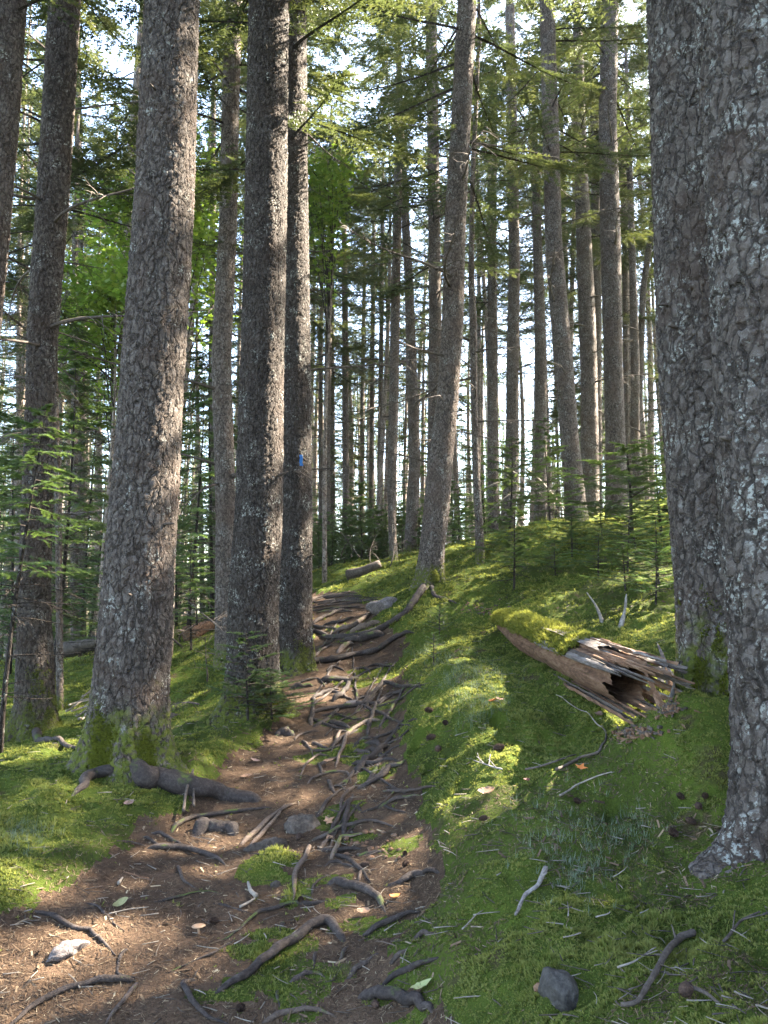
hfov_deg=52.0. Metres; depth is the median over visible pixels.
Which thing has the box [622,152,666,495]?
spruce tree
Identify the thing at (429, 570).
spruce tree
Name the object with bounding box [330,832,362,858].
tree root
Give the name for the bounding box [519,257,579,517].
spruce tree
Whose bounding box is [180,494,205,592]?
fir sapling
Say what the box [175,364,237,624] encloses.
fir sapling
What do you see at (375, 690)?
tree root
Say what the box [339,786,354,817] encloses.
tree root
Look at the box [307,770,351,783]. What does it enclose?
tree root
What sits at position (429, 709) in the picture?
pine cone
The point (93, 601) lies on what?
fir sapling
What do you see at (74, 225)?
spruce tree
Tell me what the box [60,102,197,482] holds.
spruce tree
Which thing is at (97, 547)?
spruce tree
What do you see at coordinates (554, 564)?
fir sapling
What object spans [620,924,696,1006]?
stick
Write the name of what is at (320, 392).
spruce tree
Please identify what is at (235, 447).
fir sapling
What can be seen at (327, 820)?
fallen leaf
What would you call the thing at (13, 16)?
spruce tree
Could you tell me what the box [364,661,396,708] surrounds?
tree root
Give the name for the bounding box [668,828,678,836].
pine cone
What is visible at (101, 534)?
fir sapling
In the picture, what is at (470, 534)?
fir sapling
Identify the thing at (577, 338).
spruce tree
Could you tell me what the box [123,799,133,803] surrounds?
fallen leaf
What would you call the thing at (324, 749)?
tree root
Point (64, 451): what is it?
spruce tree
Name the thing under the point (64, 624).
fir sapling
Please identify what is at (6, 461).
fir sapling
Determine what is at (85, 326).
spruce tree
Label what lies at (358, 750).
tree root
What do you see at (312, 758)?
tree root
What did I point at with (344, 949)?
tree root
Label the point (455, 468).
spruce tree
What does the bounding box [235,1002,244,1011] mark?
pine cone
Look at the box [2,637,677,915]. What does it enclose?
pale grass
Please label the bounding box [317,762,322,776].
tree root
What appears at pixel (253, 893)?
stick
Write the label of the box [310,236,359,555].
spruce tree
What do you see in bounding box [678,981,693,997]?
pine cone
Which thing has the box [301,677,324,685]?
tree root
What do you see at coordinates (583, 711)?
stick
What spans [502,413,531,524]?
spruce tree
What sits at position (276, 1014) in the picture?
tree root
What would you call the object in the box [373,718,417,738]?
tree root
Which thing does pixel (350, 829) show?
tree root
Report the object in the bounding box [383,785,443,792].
tree root
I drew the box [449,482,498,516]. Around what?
dead branch
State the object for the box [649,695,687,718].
wood crumbs
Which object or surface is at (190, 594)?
fir sapling
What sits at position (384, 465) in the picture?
spruce tree
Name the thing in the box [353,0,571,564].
spruce tree
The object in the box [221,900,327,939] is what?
tree root
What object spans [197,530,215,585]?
fir sapling
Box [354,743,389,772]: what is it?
tree root
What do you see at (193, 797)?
stick
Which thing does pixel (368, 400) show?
spruce tree
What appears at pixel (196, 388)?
spruce tree
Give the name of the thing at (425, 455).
spruce tree
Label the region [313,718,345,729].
tree root
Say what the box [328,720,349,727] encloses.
tree root
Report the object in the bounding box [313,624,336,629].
tree root
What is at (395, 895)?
fallen leaf
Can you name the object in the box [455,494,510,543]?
dead branch
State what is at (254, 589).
spruce tree
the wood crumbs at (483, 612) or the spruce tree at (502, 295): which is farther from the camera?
the spruce tree at (502, 295)
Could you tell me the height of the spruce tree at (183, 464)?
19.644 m
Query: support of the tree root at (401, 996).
on the trail
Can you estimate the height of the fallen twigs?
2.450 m
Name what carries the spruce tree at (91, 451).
on the ground at (610, 806)
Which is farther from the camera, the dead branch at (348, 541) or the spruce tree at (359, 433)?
the spruce tree at (359, 433)
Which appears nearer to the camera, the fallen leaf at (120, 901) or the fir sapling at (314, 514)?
the fallen leaf at (120, 901)
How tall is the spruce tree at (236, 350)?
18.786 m
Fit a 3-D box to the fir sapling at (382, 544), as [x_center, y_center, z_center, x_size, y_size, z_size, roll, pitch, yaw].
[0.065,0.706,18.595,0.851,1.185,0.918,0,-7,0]
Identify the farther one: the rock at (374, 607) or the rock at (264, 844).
the rock at (374, 607)
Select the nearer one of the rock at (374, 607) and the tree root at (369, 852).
the tree root at (369, 852)
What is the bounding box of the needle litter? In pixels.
[0,519,767,1023]
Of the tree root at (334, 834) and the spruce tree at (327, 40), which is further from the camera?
the spruce tree at (327, 40)
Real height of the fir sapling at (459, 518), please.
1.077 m
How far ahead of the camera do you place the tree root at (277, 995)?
2.73 m
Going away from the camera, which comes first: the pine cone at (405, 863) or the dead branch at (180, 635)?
the pine cone at (405, 863)
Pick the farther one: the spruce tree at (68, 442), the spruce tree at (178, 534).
the spruce tree at (178, 534)
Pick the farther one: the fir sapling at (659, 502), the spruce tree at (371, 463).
the spruce tree at (371, 463)
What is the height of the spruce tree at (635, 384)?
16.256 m
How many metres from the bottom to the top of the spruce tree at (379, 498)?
17.621 m
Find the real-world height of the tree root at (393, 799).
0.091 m
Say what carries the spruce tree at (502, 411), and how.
on the ground at (610, 806)
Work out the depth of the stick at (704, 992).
1.94 m
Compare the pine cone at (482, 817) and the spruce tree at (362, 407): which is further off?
the spruce tree at (362, 407)
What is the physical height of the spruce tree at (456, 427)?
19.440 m
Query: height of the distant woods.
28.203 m
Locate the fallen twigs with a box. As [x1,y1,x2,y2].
[0,547,767,1023]
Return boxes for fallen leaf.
[113,897,127,905]
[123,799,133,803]
[323,816,334,823]
[390,893,399,896]
[410,978,431,988]
[478,786,494,793]
[575,763,586,768]
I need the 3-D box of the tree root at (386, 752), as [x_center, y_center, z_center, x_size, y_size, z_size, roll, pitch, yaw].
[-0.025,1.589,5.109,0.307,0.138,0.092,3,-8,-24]
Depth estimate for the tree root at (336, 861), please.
3.73 m
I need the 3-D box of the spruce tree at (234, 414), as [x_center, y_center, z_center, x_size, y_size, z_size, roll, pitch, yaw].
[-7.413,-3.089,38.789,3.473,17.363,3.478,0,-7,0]
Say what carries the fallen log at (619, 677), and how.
on the ground at (610, 806)
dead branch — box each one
[170,702,199,711]
[171,637,182,647]
[173,609,214,625]
[173,617,202,647]
[183,592,226,642]
[193,636,213,681]
[198,585,214,622]
[327,523,359,557]
[340,520,363,557]
[369,530,379,562]
[387,530,403,565]
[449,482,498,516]
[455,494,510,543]
[503,465,545,492]
[515,493,530,527]
[523,479,545,494]
[525,472,564,519]
[526,468,564,512]
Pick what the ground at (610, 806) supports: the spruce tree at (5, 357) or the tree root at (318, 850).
the spruce tree at (5, 357)
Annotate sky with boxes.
[0,0,662,613]
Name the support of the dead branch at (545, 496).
on the moss
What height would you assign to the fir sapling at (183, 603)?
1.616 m
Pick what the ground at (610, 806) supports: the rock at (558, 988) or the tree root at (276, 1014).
the rock at (558, 988)
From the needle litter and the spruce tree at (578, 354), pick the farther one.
the spruce tree at (578, 354)
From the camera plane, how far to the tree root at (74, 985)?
2.70 m
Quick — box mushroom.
[192,923,205,933]
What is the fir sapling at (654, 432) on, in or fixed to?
on the ground at (610, 806)
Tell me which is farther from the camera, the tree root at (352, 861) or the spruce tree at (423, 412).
the spruce tree at (423, 412)
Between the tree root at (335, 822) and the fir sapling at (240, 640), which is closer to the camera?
the tree root at (335, 822)
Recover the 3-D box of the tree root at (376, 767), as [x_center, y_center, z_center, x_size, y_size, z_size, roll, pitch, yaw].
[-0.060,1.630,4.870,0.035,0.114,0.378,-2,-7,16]
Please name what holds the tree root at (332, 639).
on the trail
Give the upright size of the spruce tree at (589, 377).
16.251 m
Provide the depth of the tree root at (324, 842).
4.09 m
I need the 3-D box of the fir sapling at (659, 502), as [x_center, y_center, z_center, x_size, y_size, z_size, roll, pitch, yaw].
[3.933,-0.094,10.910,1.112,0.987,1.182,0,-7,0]
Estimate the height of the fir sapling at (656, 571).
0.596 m
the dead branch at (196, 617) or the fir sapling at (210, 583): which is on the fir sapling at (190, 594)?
the dead branch at (196, 617)
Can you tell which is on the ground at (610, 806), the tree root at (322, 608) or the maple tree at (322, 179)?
the maple tree at (322, 179)
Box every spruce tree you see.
[0,0,143,389]
[0,0,218,748]
[0,0,242,710]
[0,2,126,538]
[0,5,131,636]
[0,6,123,658]
[0,37,102,501]
[0,52,103,656]
[0,53,98,454]
[0,56,89,657]
[0,201,15,484]
[0,203,64,495]
[0,310,15,485]
[0,311,15,514]
[1,362,68,524]
[2,84,198,657]
[4,102,114,641]
[14,0,247,513]
[52,260,88,619]
[58,0,399,670]
[58,227,108,642]
[58,242,118,635]
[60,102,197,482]
[64,0,325,802]
[65,193,106,538]
[65,329,115,561]
[66,259,106,633]
[85,117,232,474]
[89,381,108,574]
[102,0,480,676]
[102,90,219,461]
[107,8,245,495]
[108,0,310,611]
[176,270,208,623]
[177,291,207,573]
[178,146,242,611]
[180,324,207,608]
[181,343,207,613]
[186,200,242,497]
[188,0,415,458]
[188,232,236,606]
[191,0,390,373]
[191,69,316,462]
[197,0,368,485]
[200,284,236,456]
[202,292,238,465]
[206,0,300,726]
[206,54,377,406]
[231,292,324,404]
[307,0,506,552]
[307,0,637,641]
[307,29,389,565]
[309,3,524,561]
[309,85,401,560]
[309,140,385,566]
[309,213,385,557]
[309,221,340,496]
[309,229,341,526]
[310,148,427,555]
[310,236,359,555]
[310,287,341,545]
[311,305,341,564]
[312,184,403,556]
[314,242,377,535]
[317,446,341,522]
[320,26,443,556]
[327,0,554,466]
[331,102,441,537]
[335,313,377,526]
[335,327,377,535]
[335,336,366,518]
[335,391,365,525]
[335,402,365,509]
[342,235,405,508]
[348,116,416,557]
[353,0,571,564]
[363,165,428,541]
[365,394,398,510]
[366,409,402,500]
[367,270,408,506]
[374,420,401,508]
[383,338,425,512]
[396,146,443,546]
[397,357,420,512]
[398,206,442,523]
[399,314,427,507]
[399,413,427,486]
[400,75,497,541]
[400,182,465,520]
[402,103,530,536]
[414,1,568,534]
[414,13,566,476]
[419,0,598,533]
[421,241,470,543]
[422,0,650,521]
[441,175,533,532]
[457,231,505,537]
[458,319,485,538]
[458,374,485,519]
[458,381,472,503]
[464,125,568,526]
[470,0,636,521]
[480,0,657,516]
[481,19,577,522]
[481,227,532,525]
[483,355,505,483]
[497,1,621,513]
[499,395,528,524]
[500,31,590,518]
[500,48,621,457]
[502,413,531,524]
[504,6,655,508]
[509,0,663,519]
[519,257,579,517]
[519,379,533,524]
[520,221,578,518]
[522,254,579,503]
[525,119,604,436]
[540,0,653,487]
[548,208,604,490]
[550,377,563,516]
[554,298,604,489]
[561,0,653,500]
[561,0,656,502]
[566,52,643,476]
[574,288,604,411]
[580,327,604,504]
[597,12,661,499]
[601,117,659,500]
[602,248,656,430]
[618,4,658,413]
[621,23,660,498]
[622,108,655,399]
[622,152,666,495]
[636,203,653,281]
[643,330,658,490]
[646,0,729,696]
[688,0,767,879]
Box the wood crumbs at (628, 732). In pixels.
[611,724,670,742]
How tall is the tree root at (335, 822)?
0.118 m
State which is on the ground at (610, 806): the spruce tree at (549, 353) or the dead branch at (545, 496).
the spruce tree at (549, 353)
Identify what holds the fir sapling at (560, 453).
on the ground at (610, 806)
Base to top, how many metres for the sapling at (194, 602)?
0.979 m
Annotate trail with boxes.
[0,590,453,1023]
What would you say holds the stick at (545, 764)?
on the ground at (610, 806)
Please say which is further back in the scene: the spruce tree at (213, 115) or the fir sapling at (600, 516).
the spruce tree at (213, 115)
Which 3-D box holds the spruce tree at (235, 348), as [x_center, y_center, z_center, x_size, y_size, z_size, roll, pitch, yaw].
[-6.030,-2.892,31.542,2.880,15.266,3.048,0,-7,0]
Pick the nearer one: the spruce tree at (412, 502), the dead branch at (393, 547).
the dead branch at (393, 547)
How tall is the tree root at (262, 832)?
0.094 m
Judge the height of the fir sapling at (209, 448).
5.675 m
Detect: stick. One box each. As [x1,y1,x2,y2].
[66,699,88,711]
[68,693,88,705]
[71,703,87,711]
[77,713,86,719]
[109,907,146,913]
[123,871,148,877]
[182,769,193,812]
[192,771,194,806]
[239,895,258,907]
[247,881,257,897]
[462,910,482,929]
[473,753,501,769]
[514,866,547,915]
[525,754,575,769]
[555,725,606,770]
[557,695,600,726]
[559,771,611,795]
[617,947,657,967]
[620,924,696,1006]
[693,986,720,1003]
[722,910,766,942]
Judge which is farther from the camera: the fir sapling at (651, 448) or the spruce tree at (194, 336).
the spruce tree at (194, 336)
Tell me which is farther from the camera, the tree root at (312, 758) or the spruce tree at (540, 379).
the spruce tree at (540, 379)
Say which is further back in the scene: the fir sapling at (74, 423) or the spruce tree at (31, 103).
the spruce tree at (31, 103)
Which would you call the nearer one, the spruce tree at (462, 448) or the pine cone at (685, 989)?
the pine cone at (685, 989)
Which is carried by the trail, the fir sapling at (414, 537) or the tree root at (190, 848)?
the tree root at (190, 848)
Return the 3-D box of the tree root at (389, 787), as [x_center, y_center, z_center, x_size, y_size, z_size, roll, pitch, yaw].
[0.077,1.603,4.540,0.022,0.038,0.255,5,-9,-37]
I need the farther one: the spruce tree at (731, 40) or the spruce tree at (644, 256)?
the spruce tree at (644, 256)
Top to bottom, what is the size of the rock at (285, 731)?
0.144 m
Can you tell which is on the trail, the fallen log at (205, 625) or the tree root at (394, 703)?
the tree root at (394, 703)
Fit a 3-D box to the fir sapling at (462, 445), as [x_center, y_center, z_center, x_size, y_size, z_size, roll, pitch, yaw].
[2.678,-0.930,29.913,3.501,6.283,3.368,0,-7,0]
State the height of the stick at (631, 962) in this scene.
0.024 m
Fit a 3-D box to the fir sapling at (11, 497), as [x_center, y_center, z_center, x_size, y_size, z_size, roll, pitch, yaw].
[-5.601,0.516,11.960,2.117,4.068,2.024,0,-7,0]
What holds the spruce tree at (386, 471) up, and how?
on the ground at (610, 806)
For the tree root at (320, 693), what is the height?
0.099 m
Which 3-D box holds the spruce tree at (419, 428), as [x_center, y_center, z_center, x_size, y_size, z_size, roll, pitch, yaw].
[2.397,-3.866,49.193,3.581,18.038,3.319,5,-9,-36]
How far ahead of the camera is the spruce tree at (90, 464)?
35.79 m
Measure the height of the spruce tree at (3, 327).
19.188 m
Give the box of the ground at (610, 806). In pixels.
[0,500,767,1023]
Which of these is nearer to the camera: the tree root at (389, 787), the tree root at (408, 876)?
the tree root at (408, 876)
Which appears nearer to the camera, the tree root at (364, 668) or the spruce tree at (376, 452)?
the tree root at (364, 668)
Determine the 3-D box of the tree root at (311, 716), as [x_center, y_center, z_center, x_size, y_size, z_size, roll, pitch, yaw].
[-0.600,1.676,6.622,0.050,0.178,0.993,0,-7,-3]
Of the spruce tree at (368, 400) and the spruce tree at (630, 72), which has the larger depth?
the spruce tree at (368, 400)
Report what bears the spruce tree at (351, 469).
on the ground at (610, 806)
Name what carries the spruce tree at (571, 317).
on the ground at (610, 806)
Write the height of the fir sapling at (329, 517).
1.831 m
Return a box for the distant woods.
[0,340,660,619]
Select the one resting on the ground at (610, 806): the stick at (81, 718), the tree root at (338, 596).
the stick at (81, 718)
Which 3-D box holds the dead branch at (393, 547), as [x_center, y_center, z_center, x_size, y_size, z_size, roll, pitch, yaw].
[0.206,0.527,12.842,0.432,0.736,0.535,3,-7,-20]
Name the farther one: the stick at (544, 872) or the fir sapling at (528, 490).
the fir sapling at (528, 490)
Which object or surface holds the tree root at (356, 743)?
on the trail
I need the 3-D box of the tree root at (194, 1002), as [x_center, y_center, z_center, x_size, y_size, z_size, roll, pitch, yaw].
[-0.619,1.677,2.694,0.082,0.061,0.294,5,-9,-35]
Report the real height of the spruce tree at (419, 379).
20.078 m
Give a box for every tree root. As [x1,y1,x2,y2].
[10,974,134,1023]
[33,910,115,955]
[86,903,123,930]
[105,982,137,1023]
[116,948,137,977]
[143,836,156,843]
[147,843,225,865]
[152,830,182,843]
[155,890,218,901]
[168,940,234,972]
[170,807,271,832]
[177,865,196,888]
[180,978,228,1023]
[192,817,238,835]
[213,903,251,913]
[214,914,345,993]
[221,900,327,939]
[241,803,295,844]
[250,803,285,843]
[262,1005,336,1022]
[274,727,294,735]
[275,990,279,1007]
[289,970,325,981]
[290,682,312,688]
[292,844,311,899]
[294,731,318,739]
[300,753,328,778]
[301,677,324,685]
[302,740,313,755]
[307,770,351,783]
[308,697,315,724]
[309,818,395,841]
[310,688,338,699]
[310,691,402,712]
[310,849,330,852]
[311,741,326,747]
[311,875,327,893]
[312,590,349,601]
[312,604,349,607]
[312,607,334,610]
[313,608,352,623]
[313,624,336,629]
[313,708,339,726]
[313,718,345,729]
[313,743,352,751]
[313,951,317,966]
[314,668,356,702]
[315,630,413,663]
[315,645,330,656]
[316,787,346,817]
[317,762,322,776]
[318,615,341,649]
[318,801,362,848]
[319,675,348,682]
[320,755,350,764]
[321,712,363,719]
[321,846,361,851]
[323,616,354,625]
[324,594,363,596]
[324,625,342,644]
[324,647,349,682]
[324,859,354,867]
[325,593,356,598]
[325,710,362,735]
[326,665,343,671]
[326,818,342,852]
[327,779,337,795]
[327,876,385,912]
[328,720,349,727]
[328,772,358,788]
[329,690,352,699]
[330,729,346,752]
[330,729,357,746]
[330,796,351,828]
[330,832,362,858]
[331,676,358,701]
[332,611,371,633]
[333,606,359,608]
[335,718,378,767]
[335,853,370,882]
[336,641,353,653]
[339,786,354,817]
[339,946,347,959]
[341,793,353,834]
[342,597,381,597]
[342,824,355,842]
[344,766,355,785]
[346,953,378,978]
[347,598,378,603]
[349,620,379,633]
[351,667,370,676]
[351,757,397,765]
[351,804,361,810]
[352,647,357,702]
[353,736,372,746]
[353,748,369,752]
[354,687,375,714]
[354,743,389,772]
[355,660,387,710]
[355,663,392,676]
[356,700,409,725]
[357,760,405,788]
[357,849,382,856]
[357,868,376,880]
[357,985,433,1012]
[361,791,393,812]
[362,767,394,786]
[362,910,420,936]
[363,680,389,701]
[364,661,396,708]
[365,739,379,745]
[366,686,382,735]
[366,745,399,765]
[367,762,380,779]
[368,663,393,666]
[368,746,387,756]
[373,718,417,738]
[377,684,423,706]
[377,794,419,808]
[378,680,425,704]
[378,719,403,756]
[379,679,411,726]
[379,803,409,813]
[382,957,438,984]
[383,681,420,688]
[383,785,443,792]
[386,786,405,789]
[386,867,439,885]
[387,726,413,743]
[389,929,439,964]
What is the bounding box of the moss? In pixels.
[0,497,767,1023]
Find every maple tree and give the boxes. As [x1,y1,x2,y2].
[58,213,129,640]
[71,125,243,655]
[307,135,370,582]
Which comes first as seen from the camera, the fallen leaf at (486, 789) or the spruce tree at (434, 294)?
the fallen leaf at (486, 789)
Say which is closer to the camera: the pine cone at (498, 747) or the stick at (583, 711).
the pine cone at (498, 747)
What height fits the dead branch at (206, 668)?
0.402 m
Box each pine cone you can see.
[209,917,218,923]
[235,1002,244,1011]
[296,833,301,839]
[298,896,303,902]
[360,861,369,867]
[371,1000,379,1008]
[402,860,408,866]
[424,707,432,712]
[426,733,435,739]
[435,745,441,751]
[478,815,487,820]
[493,743,504,750]
[573,797,580,803]
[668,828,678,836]
[676,792,684,799]
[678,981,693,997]
[685,817,696,824]
[694,802,701,809]
[702,792,708,798]
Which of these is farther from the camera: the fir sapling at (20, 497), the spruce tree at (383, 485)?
the spruce tree at (383, 485)
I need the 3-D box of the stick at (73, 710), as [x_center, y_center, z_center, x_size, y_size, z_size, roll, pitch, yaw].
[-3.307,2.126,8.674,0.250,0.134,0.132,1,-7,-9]
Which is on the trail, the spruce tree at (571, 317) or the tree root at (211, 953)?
the tree root at (211, 953)
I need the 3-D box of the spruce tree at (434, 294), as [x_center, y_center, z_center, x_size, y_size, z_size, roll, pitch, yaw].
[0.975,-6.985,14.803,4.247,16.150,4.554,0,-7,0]
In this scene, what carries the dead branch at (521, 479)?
attached to the fir sapling at (547, 459)
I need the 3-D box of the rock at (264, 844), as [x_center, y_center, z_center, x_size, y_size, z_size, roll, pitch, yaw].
[-0.595,1.694,3.950,0.258,0.107,0.106,5,-8,-34]
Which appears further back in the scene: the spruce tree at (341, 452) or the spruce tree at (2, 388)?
the spruce tree at (341, 452)
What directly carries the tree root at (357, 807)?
on the trail
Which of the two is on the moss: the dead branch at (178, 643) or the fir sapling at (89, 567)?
the dead branch at (178, 643)
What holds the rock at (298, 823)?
on the trail
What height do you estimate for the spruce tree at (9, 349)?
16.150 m
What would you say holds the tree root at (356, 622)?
on the trail
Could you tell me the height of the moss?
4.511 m
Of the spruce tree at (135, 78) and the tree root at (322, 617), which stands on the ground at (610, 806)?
the spruce tree at (135, 78)
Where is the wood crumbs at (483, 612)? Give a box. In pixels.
[456,597,523,618]
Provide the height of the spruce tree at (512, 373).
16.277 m
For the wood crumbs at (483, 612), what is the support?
on the ground at (610, 806)
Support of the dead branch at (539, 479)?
on the ground at (610, 806)
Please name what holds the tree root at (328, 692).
on the trail
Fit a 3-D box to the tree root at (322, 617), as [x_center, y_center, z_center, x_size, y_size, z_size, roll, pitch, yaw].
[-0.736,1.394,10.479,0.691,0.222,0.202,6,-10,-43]
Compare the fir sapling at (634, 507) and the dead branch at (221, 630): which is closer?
the dead branch at (221, 630)
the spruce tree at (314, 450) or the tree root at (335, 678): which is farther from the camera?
the spruce tree at (314, 450)
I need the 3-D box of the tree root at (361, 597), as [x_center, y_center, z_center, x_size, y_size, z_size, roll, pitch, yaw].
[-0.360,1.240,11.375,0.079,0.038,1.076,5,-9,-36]
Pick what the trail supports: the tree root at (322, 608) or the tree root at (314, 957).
the tree root at (322, 608)
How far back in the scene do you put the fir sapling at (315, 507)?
30.53 m
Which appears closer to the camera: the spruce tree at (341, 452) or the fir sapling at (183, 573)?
the fir sapling at (183, 573)
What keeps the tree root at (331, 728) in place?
on the trail
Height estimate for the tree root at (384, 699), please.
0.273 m
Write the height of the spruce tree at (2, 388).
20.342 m
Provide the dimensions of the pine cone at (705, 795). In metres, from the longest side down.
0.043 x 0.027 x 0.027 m
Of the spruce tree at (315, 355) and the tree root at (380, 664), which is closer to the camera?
the tree root at (380, 664)
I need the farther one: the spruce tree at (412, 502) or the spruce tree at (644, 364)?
the spruce tree at (644, 364)
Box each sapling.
[0,339,116,683]
[0,380,54,642]
[0,390,81,624]
[0,403,104,752]
[0,415,92,674]
[0,435,101,628]
[0,450,14,608]
[0,597,15,653]
[51,371,115,656]
[51,596,69,642]
[52,448,108,636]
[52,552,104,667]
[54,551,100,639]
[86,535,94,613]
[173,538,214,650]
[174,580,195,624]
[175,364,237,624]
[175,415,214,625]
[176,315,239,618]
[176,553,211,624]
[177,419,237,585]
[177,519,199,622]
[178,470,208,611]
[178,563,209,615]
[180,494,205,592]
[195,631,302,720]
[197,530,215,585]
[221,671,326,719]
[312,416,387,550]
[312,476,317,568]
[312,483,317,555]
[312,511,351,565]
[312,519,341,569]
[312,522,349,565]
[315,505,365,563]
[328,504,373,564]
[329,481,388,559]
[353,468,376,534]
[356,509,403,558]
[357,505,397,559]
[359,467,383,559]
[370,518,401,558]
[379,505,404,556]
[380,419,427,547]
[381,502,419,553]
[397,502,422,550]
[401,507,422,549]
[419,408,486,541]
[420,631,447,663]
[425,605,452,634]
[446,494,474,540]
[446,505,509,551]
[447,480,474,541]
[450,438,517,537]
[460,437,559,530]
[471,507,552,589]
[485,464,517,524]
[510,417,587,520]
[517,322,641,499]
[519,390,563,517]
[524,442,554,518]
[526,441,667,541]
[531,538,579,575]
[534,371,604,498]
[542,507,604,557]
[553,383,604,498]
[562,531,642,575]
[579,432,668,538]
[579,499,620,539]
[581,544,661,590]
[586,514,670,574]
[600,500,668,560]
[611,546,673,604]
[616,514,671,584]
[633,475,668,522]
[641,378,664,470]
[641,396,661,498]
[642,368,662,465]
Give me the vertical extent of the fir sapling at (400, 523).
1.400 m
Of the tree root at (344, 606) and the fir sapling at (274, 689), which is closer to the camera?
the fir sapling at (274, 689)
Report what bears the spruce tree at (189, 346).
on the ground at (610, 806)
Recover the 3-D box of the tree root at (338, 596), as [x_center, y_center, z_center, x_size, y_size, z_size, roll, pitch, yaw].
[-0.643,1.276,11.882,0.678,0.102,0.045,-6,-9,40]
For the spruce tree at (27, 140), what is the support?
on the ground at (610, 806)
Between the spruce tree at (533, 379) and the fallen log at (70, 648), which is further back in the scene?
the spruce tree at (533, 379)
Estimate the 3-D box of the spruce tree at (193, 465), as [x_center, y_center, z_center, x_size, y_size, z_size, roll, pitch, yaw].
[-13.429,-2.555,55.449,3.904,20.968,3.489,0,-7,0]
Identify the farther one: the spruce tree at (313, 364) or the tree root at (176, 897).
the spruce tree at (313, 364)
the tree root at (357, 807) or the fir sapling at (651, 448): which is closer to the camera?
the tree root at (357, 807)
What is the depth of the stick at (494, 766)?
4.05 m
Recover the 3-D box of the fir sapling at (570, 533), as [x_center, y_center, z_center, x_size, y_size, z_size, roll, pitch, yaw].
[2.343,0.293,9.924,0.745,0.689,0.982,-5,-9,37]
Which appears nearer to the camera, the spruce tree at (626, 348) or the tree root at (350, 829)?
the tree root at (350, 829)
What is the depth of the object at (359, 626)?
9.18 m
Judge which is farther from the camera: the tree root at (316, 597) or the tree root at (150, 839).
the tree root at (316, 597)
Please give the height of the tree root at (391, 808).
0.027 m
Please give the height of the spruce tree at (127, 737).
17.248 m
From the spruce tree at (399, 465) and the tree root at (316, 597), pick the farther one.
the spruce tree at (399, 465)
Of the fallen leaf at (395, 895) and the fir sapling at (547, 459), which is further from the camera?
the fir sapling at (547, 459)
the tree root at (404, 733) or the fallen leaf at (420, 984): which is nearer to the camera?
the fallen leaf at (420, 984)
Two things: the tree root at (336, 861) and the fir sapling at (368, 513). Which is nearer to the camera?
the tree root at (336, 861)
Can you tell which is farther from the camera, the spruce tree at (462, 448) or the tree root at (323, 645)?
the spruce tree at (462, 448)
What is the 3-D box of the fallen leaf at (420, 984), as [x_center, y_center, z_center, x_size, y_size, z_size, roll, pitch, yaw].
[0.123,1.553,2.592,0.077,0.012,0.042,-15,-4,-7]
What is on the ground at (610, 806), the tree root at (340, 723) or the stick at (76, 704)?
the stick at (76, 704)
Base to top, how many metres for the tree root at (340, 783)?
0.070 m
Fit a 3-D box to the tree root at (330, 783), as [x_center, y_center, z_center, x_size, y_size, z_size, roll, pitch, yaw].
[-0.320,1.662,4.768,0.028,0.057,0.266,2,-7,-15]
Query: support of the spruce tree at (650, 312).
on the ground at (610, 806)
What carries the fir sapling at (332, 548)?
on the ground at (610, 806)
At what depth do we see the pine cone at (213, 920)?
3.19 m
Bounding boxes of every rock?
[46,939,89,961]
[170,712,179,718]
[243,837,287,851]
[270,880,281,887]
[284,813,320,833]
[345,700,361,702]
[366,597,398,614]
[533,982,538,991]
[538,966,578,1012]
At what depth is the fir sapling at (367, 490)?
38.88 m
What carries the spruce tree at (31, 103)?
on the ground at (610, 806)
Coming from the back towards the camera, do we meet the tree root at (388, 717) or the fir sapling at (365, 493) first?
the fir sapling at (365, 493)
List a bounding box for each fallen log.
[53,635,95,657]
[182,621,214,640]
[345,560,381,579]
[489,592,701,728]
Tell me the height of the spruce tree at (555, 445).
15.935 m
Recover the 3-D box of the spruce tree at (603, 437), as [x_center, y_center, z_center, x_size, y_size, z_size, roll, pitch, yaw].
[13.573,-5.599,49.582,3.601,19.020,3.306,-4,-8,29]
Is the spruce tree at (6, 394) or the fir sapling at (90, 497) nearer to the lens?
the fir sapling at (90, 497)
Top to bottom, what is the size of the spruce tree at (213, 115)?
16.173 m
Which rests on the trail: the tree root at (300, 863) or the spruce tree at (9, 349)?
the tree root at (300, 863)
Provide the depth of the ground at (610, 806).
3.60 m
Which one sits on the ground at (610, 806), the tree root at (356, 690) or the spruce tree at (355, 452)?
the spruce tree at (355, 452)
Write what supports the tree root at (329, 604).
on the trail
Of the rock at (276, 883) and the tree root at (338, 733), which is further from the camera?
the tree root at (338, 733)
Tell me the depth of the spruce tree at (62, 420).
28.20 m
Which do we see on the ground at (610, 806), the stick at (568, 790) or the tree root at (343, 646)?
the stick at (568, 790)
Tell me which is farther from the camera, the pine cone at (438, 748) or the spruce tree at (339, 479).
the spruce tree at (339, 479)
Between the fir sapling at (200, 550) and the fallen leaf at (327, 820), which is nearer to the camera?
the fallen leaf at (327, 820)
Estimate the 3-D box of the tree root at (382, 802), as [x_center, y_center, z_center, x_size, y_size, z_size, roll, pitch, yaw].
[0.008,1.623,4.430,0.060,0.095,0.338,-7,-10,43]
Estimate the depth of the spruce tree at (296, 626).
8.10 m
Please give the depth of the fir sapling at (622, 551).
7.62 m

